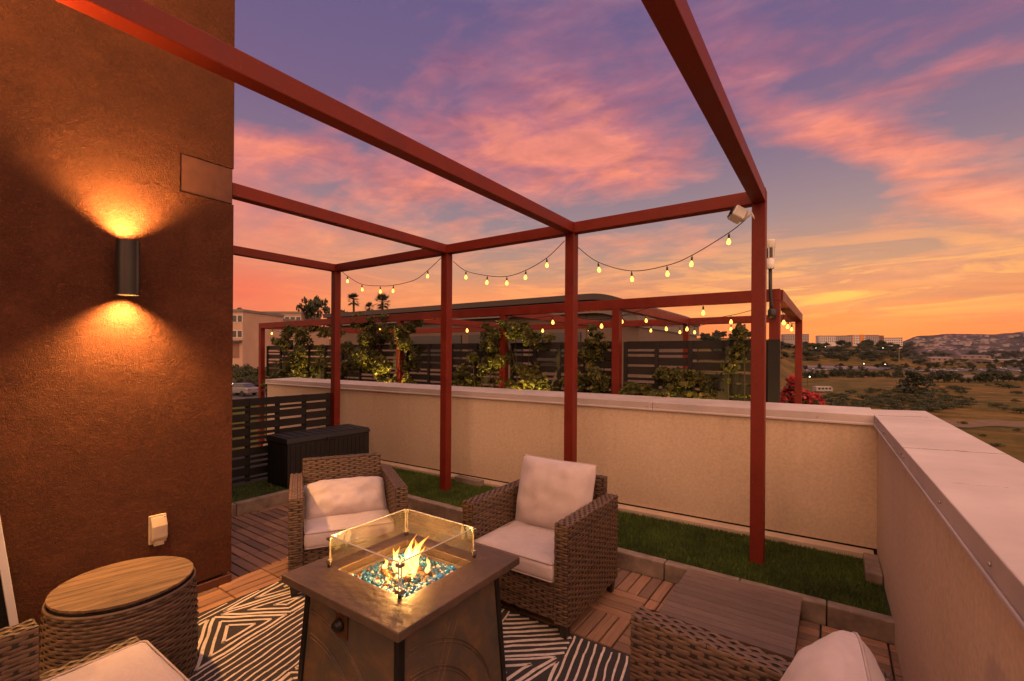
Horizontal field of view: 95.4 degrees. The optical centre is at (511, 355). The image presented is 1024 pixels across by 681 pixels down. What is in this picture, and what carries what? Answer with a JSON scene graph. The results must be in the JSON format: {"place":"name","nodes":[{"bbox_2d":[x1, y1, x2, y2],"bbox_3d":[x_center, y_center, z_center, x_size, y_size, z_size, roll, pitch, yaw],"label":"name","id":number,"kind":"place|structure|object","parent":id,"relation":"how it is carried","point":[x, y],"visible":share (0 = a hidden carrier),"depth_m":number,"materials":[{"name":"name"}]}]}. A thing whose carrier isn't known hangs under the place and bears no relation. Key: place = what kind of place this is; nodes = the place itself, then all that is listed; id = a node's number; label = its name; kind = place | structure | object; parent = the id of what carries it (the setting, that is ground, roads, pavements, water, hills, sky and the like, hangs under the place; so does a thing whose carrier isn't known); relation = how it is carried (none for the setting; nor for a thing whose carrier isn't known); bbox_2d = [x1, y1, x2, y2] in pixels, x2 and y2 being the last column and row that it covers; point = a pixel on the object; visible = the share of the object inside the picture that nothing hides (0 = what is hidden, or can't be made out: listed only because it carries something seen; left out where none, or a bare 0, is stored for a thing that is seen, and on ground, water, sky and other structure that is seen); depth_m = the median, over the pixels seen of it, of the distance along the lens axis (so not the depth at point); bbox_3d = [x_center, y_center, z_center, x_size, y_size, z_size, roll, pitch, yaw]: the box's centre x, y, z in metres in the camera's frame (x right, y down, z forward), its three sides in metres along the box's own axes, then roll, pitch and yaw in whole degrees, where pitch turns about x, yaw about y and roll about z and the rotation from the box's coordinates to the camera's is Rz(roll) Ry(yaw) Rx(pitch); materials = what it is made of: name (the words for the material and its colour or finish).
{"place":"outdoors","nodes":[
{"label":"outdoors","id":0,"kind":"place"},
{"bbox_2d":[232,379,265,399],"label":"street","id":1,"kind":"structure","parent":0,"point":[238,396],"depth_m":55.27,"materials":[{"name":"grey asphalt"}]},
{"bbox_2d":[232,383,257,395],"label":"parked car","id":2,"kind":"object","parent":1,"relation":"on","point":[241,389],"visible":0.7,"depth_m":55.09,"materials":[{"name":"silver metal"}]},
{"bbox_2d":[232,377,257,385],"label":"parked car","id":3,"kind":"object","parent":1,"relation":"on","point":[252,382],"visible":0.19,"depth_m":63.44,"materials":[{"name":"paint"}]},
{"bbox_2d":[323,293,699,393],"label":"long building","id":4,"kind":"structure","parent":0,"point":[658,333],"depth_m":17.39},
{"bbox_2d":[411,335,461,361],"bbox_3d":[-3.267,-0.276,19.901,2.900,1.120,0.058,0,0,35],"label":"window","id":5,"kind":"structure","parent":4,"relation":"in","point":[456,339],"depth_m":19.93,"materials":[{"name":"grey glass"}]},
{"bbox_2d":[468,335,522,363],"bbox_3d":[-0.682,-0.259,18.102,2.600,1.120,0.058,0,0,35],"label":"window","id":6,"kind":"structure","parent":4,"relation":"in","point":[471,338],"depth_m":18.48,"materials":[{"name":"grey glass"}]},
{"bbox_2d":[531,332,580,364],"bbox_3d":[1.535,-0.245,16.560,2.000,1.120,0.058,0,0,35],"label":"window","id":7,"kind":"structure","parent":4,"relation":"in","point":[560,336],"depth_m":16.50,"materials":[{"name":"grey glass"}]},
{"bbox_2d":[197,502,903,680],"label":"deck floor","id":8,"kind":"structure","parent":0,"point":[259,549],"depth_m":3.20,"materials":[{"name":"brown wood"}]},
{"bbox_2d":[189,580,629,680],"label":"rug","id":9,"kind":"object","parent":8,"relation":"on","point":[255,635],"visible":0.29,"depth_m":2.54,"materials":[{"name":"fabric"}]},
{"bbox_2d":[0,619,189,680],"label":"wicker armchair","id":10,"kind":"object","parent":9,"relation":"on","point":[135,658],"visible":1,"depth_m":1.70,"materials":[{"name":"fabric"}]},
{"bbox_2d":[39,556,198,678],"bbox_3d":[-1.871,1.339,2.252,0.595,0.505,0.594,0,0,35],"label":"side table","id":11,"kind":"object","parent":9,"relation":"on","point":[153,601],"visible":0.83,"depth_m":2.13,"materials":[{"name":"brown wicker"}]},
{"bbox_2d":[288,452,407,596],"bbox_3d":[-1.259,1.210,3.538,0.789,0.773,0.761,0,0,-24],"label":"wicker armchair","id":12,"kind":"object","parent":9,"relation":"on","point":[328,495],"visible":0.88,"depth_m":3.39,"materials":[{"name":"wicker"}]},
{"bbox_2d":[281,509,519,680],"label":"fire table","id":13,"kind":"object","parent":9,"relation":"on","point":[410,602],"visible":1,"depth_m":2.01,"materials":[{"name":"brown metal"}]},
{"bbox_2d":[462,454,618,639],"bbox_3d":[0.204,1.169,3.123,0.789,0.872,0.760,0,0,35],"label":"wicker armchair","id":14,"kind":"object","parent":9,"relation":"on","point":[552,524],"visible":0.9,"depth_m":3.00,"materials":[{"name":"wicker"}]},
{"bbox_2d":[658,568,801,660],"bbox_3d":[1.303,1.545,2.760,0.673,0.134,0.706,0,0,35],"label":"side table","id":15,"kind":"object","parent":8,"relation":"on","point":[764,619],"visible":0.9,"depth_m":2.70,"materials":[{"name":"brown wood"}]},
{"bbox_2d":[629,606,894,680],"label":"wicker armchair","id":16,"kind":"object","parent":8,"relation":"on","point":[663,647],"visible":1,"depth_m":1.52,"materials":[{"name":"wicker"}]},
{"bbox_2d":[232,466,891,622],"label":"turf ground","id":17,"kind":"structure","parent":0,"point":[883,588],"depth_m":3.52,"materials":[{"name":"green plant"}]},
{"bbox_2d":[232,503,235,516],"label":"edging block","id":18,"kind":"structure","parent":17,"relation":"on","point":[233,509],"depth_m":4.60,"materials":[{"name":"concrete"}]},
{"bbox_2d":[234,489,288,515],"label":"edging block","id":19,"kind":"structure","parent":17,"relation":"on","point":[260,502],"depth_m":4.83,"materials":[{"name":"concrete"}]},
{"bbox_2d":[266,424,369,488],"bbox_3d":[-2.365,1.212,5.788,0.471,0.568,1.137,0,0,35],"label":"storage box","id":20,"kind":"object","parent":17,"relation":"on","point":[288,452],"visible":0.77,"depth_m":5.46,"materials":[{"name":"black plastic"}]},
{"bbox_2d":[55,0,766,565],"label":"pergola","id":21,"kind":"object","parent":17,"relation":"on","point":[677,26],"visible":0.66,"depth_m":3.38,"materials":[{"name":"red paint"}]},
{"bbox_2d":[344,258,440,292],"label":"string lights","id":22,"kind":"object","parent":21,"relation":"hanging from","point":[380,291],"visible":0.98,"depth_m":5.72},
{"bbox_2d":[453,241,563,284],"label":"string lights","id":23,"kind":"object","parent":21,"relation":"hanging from","point":[525,276],"visible":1,"depth_m":4.72},
{"bbox_2d":[578,220,744,281],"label":"string lights","id":24,"kind":"object","parent":21,"relation":"hanging from","point":[728,242],"visible":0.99,"depth_m":3.80},
{"bbox_2d":[727,205,754,223],"bbox_3d":[1.698,-1.043,3.454,0.175,0.122,0.113,0,0,1],"label":"outdoor speaker","id":25,"kind":"object","parent":21,"relation":"attached to","point":[737,214],"visible":1,"depth_m":3.41,"materials":[{"name":"white plastic"}]},
{"bbox_2d":[454,475,483,486],"bbox_3d":[-0.503,1.474,5.463,0.390,0.075,0.085,0,0,35],"label":"loose block","id":26,"kind":"object","parent":17,"relation":"on","point":[470,480],"depth_m":5.42,"materials":[{"name":"concrete"}]},
{"bbox_2d":[863,552,882,585],"bbox_3d":[2.526,1.494,3.267,0.092,0.075,0.400,0,0,35],"label":"loose block","id":27,"kind":"object","parent":17,"relation":"on","point":[872,568],"depth_m":3.18,"materials":[{"name":"concrete"}]},
{"bbox_2d":[232,453,894,679],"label":"terrace slab floor","id":28,"kind":"structure","parent":0,"point":[251,481],"depth_m":6.05,"materials":[{"name":"brown wood"}]},
{"bbox_2d":[0,518,18,628],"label":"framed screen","id":29,"kind":"object","parent":28,"relation":"on","point":[8,600],"visible":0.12,"depth_m":2.31,"materials":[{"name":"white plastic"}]},
{"bbox_2d":[0,0,234,638],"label":"terrace house","id":30,"kind":"structure","parent":28,"relation":"on","point":[115,421],"depth_m":2.73,"materials":[{"name":"paint"}]},
{"bbox_2d":[115,239,139,295],"bbox_3d":[-2.266,-0.513,2.742,0.140,0.317,0.112,0,0,35],"label":"wall sconce","id":31,"kind":"object","parent":30,"relation":"attached to","point":[127,267],"depth_m":2.69,"materials":[{"name":"metal"}]},
{"bbox_2d":[148,513,167,546],"bbox_3d":[-2.208,1.092,2.912,0.059,0.186,0.092,0,0,35],"label":"outlet cover","id":32,"kind":"object","parent":30,"relation":"attached to","point":[157,529],"visible":1,"depth_m":2.89,"materials":[{"name":"beige plastic"}]},
{"bbox_2d":[232,393,330,483],"bbox_3d":[-2.999,0.993,5.615,0.063,0.975,1.802,0,0,35],"label":"slat fence","id":33,"kind":"object","parent":28,"relation":"on","point":[247,452],"visible":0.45,"depth_m":5.59,"materials":[{"name":"black wood"}]},
{"bbox_2d":[407,494,420,510],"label":"edging block","id":34,"kind":"structure","parent":28,"relation":"on","point":[412,502],"depth_m":4.84,"materials":[{"name":"concrete"}]},
{"bbox_2d":[417,498,461,523],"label":"edging block","id":35,"kind":"structure","parent":28,"relation":"on","point":[440,509],"depth_m":4.62,"materials":[{"name":"concrete"}]},
{"bbox_2d":[263,377,877,558],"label":"parapet wall","id":36,"kind":"structure","parent":28,"relation":"on","point":[682,460],"depth_m":4.36,"materials":[{"name":"beige paint"}]},
{"bbox_2d":[617,547,666,579],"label":"edging block","id":37,"kind":"structure","parent":28,"relation":"on","point":[642,564],"depth_m":3.46,"materials":[{"name":"concrete"}]},
{"bbox_2d":[665,560,739,583],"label":"edging block","id":38,"kind":"structure","parent":28,"relation":"on","point":[675,572],"depth_m":3.31,"materials":[{"name":"concrete"}]},
{"bbox_2d":[740,579,825,625],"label":"edging block","id":39,"kind":"structure","parent":28,"relation":"on","point":[813,609],"depth_m":2.86,"materials":[{"name":"concrete"}]},
{"bbox_2d":[827,601,894,644],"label":"edging block","id":40,"kind":"structure","parent":28,"relation":"on","point":[869,624],"depth_m":2.71,"materials":[{"name":"concrete"}]},
{"bbox_2d":[871,409,1023,680],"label":"parapet wall","id":41,"kind":"structure","parent":28,"relation":"on","point":[950,525],"depth_m":1.65,"materials":[{"name":"beige paint"}]},
{"bbox_2d":[232,331,1023,462],"bbox_3d":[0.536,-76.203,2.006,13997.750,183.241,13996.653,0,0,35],"label":"terrain","id":42,"kind":"structure","parent":0,"point":[982,394],"depth_m":229.00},
{"bbox_2d":[233,369,248,378],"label":"bank shrub","id":43,"kind":"object","parent":42,"relation":"on","point":[238,374],"visible":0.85,"depth_m":65.83,"materials":[{"name":"green plant"}]},
{"bbox_2d":[233,363,253,370],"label":"bank shrub","id":44,"kind":"object","parent":42,"relation":"on","point":[247,367],"visible":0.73,"depth_m":69.44,"materials":[{"name":"green plant"}]},
{"bbox_2d":[241,367,265,375],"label":"bank shrub","id":45,"kind":"object","parent":42,"relation":"on","point":[254,370],"visible":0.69,"depth_m":67.32,"materials":[{"name":"green plant"}]},
{"bbox_2d":[233,309,283,367],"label":"townhouse","id":46,"kind":"structure","parent":42,"relation":"on","point":[246,336],"depth_m":75.44,"materials":[{"name":"beige paint"}]},
{"bbox_2d":[233,343,238,357],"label":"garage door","id":47,"kind":"structure","parent":46,"relation":"in","point":[235,345],"depth_m":73.82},
{"bbox_2d":[260,311,321,320],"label":"townhouse","id":48,"kind":"structure","parent":42,"relation":"on","point":[297,315],"depth_m":107.80,"materials":[{"name":"brown paint"}]},
{"bbox_2d":[283,326,328,357],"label":"townhouse","id":49,"kind":"structure","parent":42,"relation":"on","point":[318,341],"depth_m":94.00,"materials":[{"name":"beige paint"}]},
{"bbox_2d":[296,296,329,319],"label":"umbrella pine","id":50,"kind":"object","parent":42,"relation":"on","point":[313,306],"visible":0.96,"depth_m":109.18,"materials":[{"name":"green plant"}]},
{"bbox_2d":[347,293,359,311],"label":"palm tree","id":51,"kind":"object","parent":42,"relation":"on","point":[352,296],"visible":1,"depth_m":99.59,"materials":[{"name":"green plant"}]},
{"bbox_2d":[374,292,389,309],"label":"palm tree","id":52,"kind":"object","parent":42,"relation":"on","point":[381,297],"visible":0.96,"depth_m":99.75,"materials":[{"name":"green plant"}]},
{"bbox_2d":[781,334,808,345],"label":"apartment block","id":53,"kind":"structure","parent":42,"relation":"on","point":[788,338],"depth_m":841.92,"materials":[{"name":"white concrete"}]},
{"bbox_2d":[812,386,832,391],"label":"camper van","id":54,"kind":"object","parent":42,"relation":"on","point":[822,388],"visible":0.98,"depth_m":192.34,"materials":[{"name":"paint"}]},
{"bbox_2d":[815,335,835,345],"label":"apartment block","id":55,"kind":"structure","parent":42,"relation":"on","point":[830,339],"depth_m":839.97,"materials":[{"name":"white concrete"}]},
{"bbox_2d":[830,395,854,400],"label":"field shrub","id":56,"kind":"object","parent":42,"relation":"on","point":[842,398],"visible":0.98,"depth_m":155.40,"materials":[{"name":"green plant"}]},
{"bbox_2d":[836,335,852,345],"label":"apartment block","id":57,"kind":"structure","parent":42,"relation":"on","point":[847,338],"depth_m":839.66,"materials":[{"name":"white concrete"}]},
{"bbox_2d":[847,369,859,377],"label":"tree","id":58,"kind":"object","parent":42,"relation":"on","point":[852,374],"visible":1,"depth_m":310.73,"materials":[{"name":"green plant"}]},
{"bbox_2d":[834,366,879,368],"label":"warehouse","id":59,"kind":"structure","parent":42,"relation":"on","point":[870,367],"depth_m":424.28,"materials":[{"name":"grey"}]},
{"bbox_2d":[852,334,864,345],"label":"apartment block","id":60,"kind":"structure","parent":42,"relation":"on","point":[857,339],"depth_m":840.24,"materials":[{"name":"white concrete"}]},
{"bbox_2d":[855,394,874,399],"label":"field shrub","id":61,"kind":"object","parent":42,"relation":"on","point":[868,397],"visible":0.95,"depth_m":156.65,"materials":[{"name":"green plant"}]},
{"bbox_2d":[865,335,878,344],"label":"apartment block","id":62,"kind":"structure","parent":42,"relation":"on","point":[875,338],"depth_m":839.16,"materials":[{"name":"white concrete"}]},
{"bbox_2d":[884,337,902,347],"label":"apartment block","id":63,"kind":"structure","parent":42,"relation":"on","point":[896,340],"depth_m":839.03,"materials":[{"name":"white concrete"}]},
{"bbox_2d":[890,395,911,402],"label":"field shrub","id":64,"kind":"object","parent":42,"relation":"on","point":[902,398],"visible":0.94,"depth_m":150.73,"materials":[{"name":"green plant"}]},
{"bbox_2d":[889,404,912,409],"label":"field shrub","id":65,"kind":"object","parent":42,"relation":"on","point":[901,407],"visible":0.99,"depth_m":131.14,"materials":[{"name":"green plant"}]},
{"bbox_2d":[884,369,941,392],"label":"tree","id":66,"kind":"object","parent":42,"relation":"on","point":[914,378],"visible":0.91,"depth_m":190.08,"materials":[{"name":"green plant"}]},
{"bbox_2d":[906,398,924,402],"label":"field shrub","id":67,"kind":"object","parent":42,"relation":"on","point":[913,401],"visible":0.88,"depth_m":145.05,"materials":[{"name":"green plant"}]},
{"bbox_2d":[914,390,934,394],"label":"field shrub","id":68,"kind":"object","parent":42,"relation":"on","point":[920,392],"visible":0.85,"depth_m":178.75,"materials":[{"name":"green plant"}]},
{"bbox_2d":[927,371,937,381],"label":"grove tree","id":69,"kind":"object","parent":42,"relation":"on","point":[933,374],"visible":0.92,"depth_m":254.08,"materials":[{"name":"green plant"}]},
{"bbox_2d":[921,357,952,361],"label":"warehouse","id":70,"kind":"structure","parent":42,"relation":"on","point":[936,359],"depth_m":821.39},
{"bbox_2d":[937,370,954,382],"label":"grove tree","id":71,"kind":"object","parent":42,"relation":"on","point":[945,376],"visible":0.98,"depth_m":253.26,"materials":[{"name":"green plant"}]},
{"bbox_2d":[950,386,970,390],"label":"field shrub","id":72,"kind":"object","parent":42,"relation":"on","point":[957,388],"visible":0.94,"depth_m":197.41,"materials":[{"name":"green plant"}]},
{"bbox_2d":[953,401,974,405],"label":"field shrub","id":73,"kind":"object","parent":42,"relation":"on","point":[964,404],"visible":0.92,"depth_m":140.96,"materials":[{"name":"green plant"}]},
{"bbox_2d":[951,399,977,402],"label":"field shrub","id":74,"kind":"object","parent":42,"relation":"on","point":[964,400],"visible":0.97,"depth_m":148.83,"materials":[{"name":"green plant"}]},
{"bbox_2d":[948,355,990,358],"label":"warehouse","id":75,"kind":"structure","parent":42,"relation":"on","point":[970,356],"depth_m":902.07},
{"bbox_2d":[975,371,995,382],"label":"grove tree","id":76,"kind":"object","parent":42,"relation":"on","point":[985,376],"visible":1,"depth_m":257.11,"materials":[{"name":"green plant"}]},
{"bbox_2d":[981,369,1002,382],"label":"grove tree","id":77,"kind":"object","parent":42,"relation":"on","point":[996,374],"visible":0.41,"depth_m":261.23,"materials":[{"name":"green plant"}]},
{"bbox_2d":[986,403,1010,406],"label":"field shrub","id":78,"kind":"object","parent":42,"relation":"on","point":[993,404],"visible":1,"depth_m":141.08,"materials":[{"name":"green plant"}]},
{"bbox_2d":[996,370,1013,381],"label":"grove tree","id":79,"kind":"object","parent":42,"relation":"on","point":[1008,375],"visible":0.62,"depth_m":267.80,"materials":[{"name":"green plant"}]},
{"bbox_2d":[998,383,1020,388],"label":"field shrub","id":80,"kind":"object","parent":42,"relation":"on","point":[1008,386],"visible":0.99,"depth_m":215.70,"materials":[{"name":"green plant"}]},
{"bbox_2d":[1008,407,1023,412],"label":"field shrub","id":81,"kind":"object","parent":42,"relation":"on","point":[1017,409],"visible":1,"depth_m":127.90,"materials":[{"name":"green plant"}]},
{"bbox_2d":[232,0,1023,342],"label":"sky","id":82,"kind":"structure","parent":0,"point":[884,139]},
{"bbox_2d":[803,367,886,371],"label":"parking lot","id":83,"kind":"structure","parent":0,"point":[808,369],"depth_m":410.53,"materials":[{"name":"grey asphalt"}]},
{"bbox_2d":[815,350,994,363],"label":"road","id":84,"kind":"structure","parent":0,"point":[865,351],"depth_m":573.28,"materials":[{"name":"grey asphalt"}]},
{"bbox_2d":[881,365,1023,371],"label":"parking lot","id":85,"kind":"structure","parent":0,"point":[1007,367],"depth_m":427.45,"materials":[{"name":"grey asphalt"}]},
{"bbox_2d":[943,420,1023,427],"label":"dirt path","id":86,"kind":"structure","parent":0,"point":[981,423],"depth_m":107.27,"materials":[{"name":"soil"}]},
{"bbox_2d":[972,359,1022,363],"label":"warehouse","id":87,"kind":"structure","parent":0,"point":[985,360],"depth_m":770.10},
{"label":"neighbour terrace floor","id":88,"kind":"structure","parent":0,"visible":0},
{"bbox_2d":[266,340,767,434],"bbox_3d":[-1.358,1.009,7.259,9.434,2.375,0.043,0,0,35],"label":"slat fence","id":89,"kind":"object","parent":88,"relation":"on","point":[656,361],"visible":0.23,"depth_m":5.69,"materials":[{"name":"black wood"}]},
{"bbox_2d":[265,318,346,379],"bbox_3d":[-3.965,0.742,8.984,2.442,2.917,0.594,0,0,35],"label":"climbing vine","id":90,"kind":"object","parent":89,"relation":"attached to","point":[297,357],"visible":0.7,"depth_m":8.90,"materials":[{"name":"green plant"}]},
{"bbox_2d":[340,311,425,383],"bbox_3d":[-2.304,0.719,7.845,2.147,2.984,0.601,0,0,35],"label":"climbing vine","id":91,"kind":"object","parent":89,"relation":"attached to","point":[361,359],"visible":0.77,"depth_m":7.67,"materials":[{"name":"green plant"}]},
{"bbox_2d":[452,322,513,387],"bbox_3d":[-0.430,0.878,6.537,1.027,2.690,0.574,0,0,35],"label":"climbing vine","id":92,"kind":"object","parent":89,"relation":"attached to","point":[490,348],"visible":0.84,"depth_m":6.42,"materials":[{"name":"green plant"}]},
{"bbox_2d":[496,319,556,381],"bbox_3d":[0.158,0.873,6.073,0.792,2.706,0.546,0,0,21],"label":"climbing vine","id":93,"kind":"object","parent":89,"relation":"attached to","point":[516,330],"visible":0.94,"depth_m":5.96,"materials":[{"name":"green plant"}]},
{"bbox_2d":[494,360,559,390],"bbox_3d":[0.172,1.138,6.138,0.482,2.178,1.038,0,0,-39],"label":"climbing vine","id":94,"kind":"object","parent":89,"relation":"attached to","point":[533,379],"visible":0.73,"depth_m":6.00,"materials":[{"name":"green plant"}]},
{"bbox_2d":[559,324,611,393],"bbox_3d":[0.914,0.925,5.599,0.642,2.615,0.660,0,0,35],"label":"climbing vine","id":95,"kind":"object","parent":89,"relation":"attached to","point":[597,378],"visible":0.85,"depth_m":5.53,"materials":[{"name":"green plant"}]},
{"bbox_2d":[618,366,713,398],"bbox_3d":[1.653,1.174,5.060,1.041,2.125,0.563,0,0,35],"label":"climbing vine","id":96,"kind":"object","parent":89,"relation":"attached to","point":[679,377],"visible":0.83,"depth_m":4.96,"materials":[{"name":"green plant"}]},
{"bbox_2d":[703,322,749,400],"bbox_3d":[2.176,0.956,4.750,0.473,2.567,0.584,0,0,35],"label":"climbing vine","id":97,"kind":"object","parent":89,"relation":"attached to","point":[730,362],"visible":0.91,"depth_m":4.63,"materials":[{"name":"green plant"}]},
{"bbox_2d":[716,372,750,400],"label":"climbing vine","id":98,"kind":"object","parent":89,"relation":"attached to","point":[737,395],"visible":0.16,"depth_m":5.31,"materials":[{"name":"green plant"}]},
{"bbox_2d":[258,289,802,446],"bbox_3d":[-0.516,0.785,8.451,9.656,2.873,3.190,0,0,35],"label":"pergola","id":99,"kind":"object","parent":88,"relation":"on","point":[782,300],"visible":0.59,"depth_m":6.51,"materials":[{"name":"red paint"}]},
{"bbox_2d":[385,310,750,331],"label":"string lights","id":100,"kind":"object","parent":99,"relation":"hanging from","point":[686,329],"visible":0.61,"depth_m":6.34},
{"bbox_2d":[426,304,721,331],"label":"string lights","id":101,"kind":"object","parent":99,"relation":"hanging from","point":[702,313],"visible":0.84,"depth_m":5.83},
{"bbox_2d":[587,316,750,333],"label":"string lights","id":102,"kind":"object","parent":99,"relation":"hanging from","point":[694,332],"visible":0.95,"depth_m":7.40},
{"bbox_2d":[767,239,775,317],"bbox_3d":[2.435,-0.721,4.388,0.097,0.737,0.092,0,0,35],"label":"lamp post","id":103,"kind":"object","parent":99,"relation":"attached to","point":[771,243],"visible":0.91,"depth_m":4.37,"materials":[{"name":"white plastic"}]},
{"bbox_2d":[781,309,794,330],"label":"string lights","id":104,"kind":"object","parent":99,"relation":"hanging from","point":[783,323],"visible":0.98,"depth_m":5.89},
{"bbox_2d":[767,339,780,402],"bbox_3d":[2.465,1.044,4.396,0.108,2.394,0.032,0,0,35],"label":"dark post","id":105,"kind":"object","parent":88,"relation":"on","point":[773,370],"visible":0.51,"depth_m":4.38,"materials":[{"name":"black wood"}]},
{"bbox_2d":[780,374,826,404],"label":"flowering shrub","id":106,"kind":"object","parent":88,"relation":"on","point":[787,395],"visible":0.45,"depth_m":7.29,"materials":[{"name":"red plant"}]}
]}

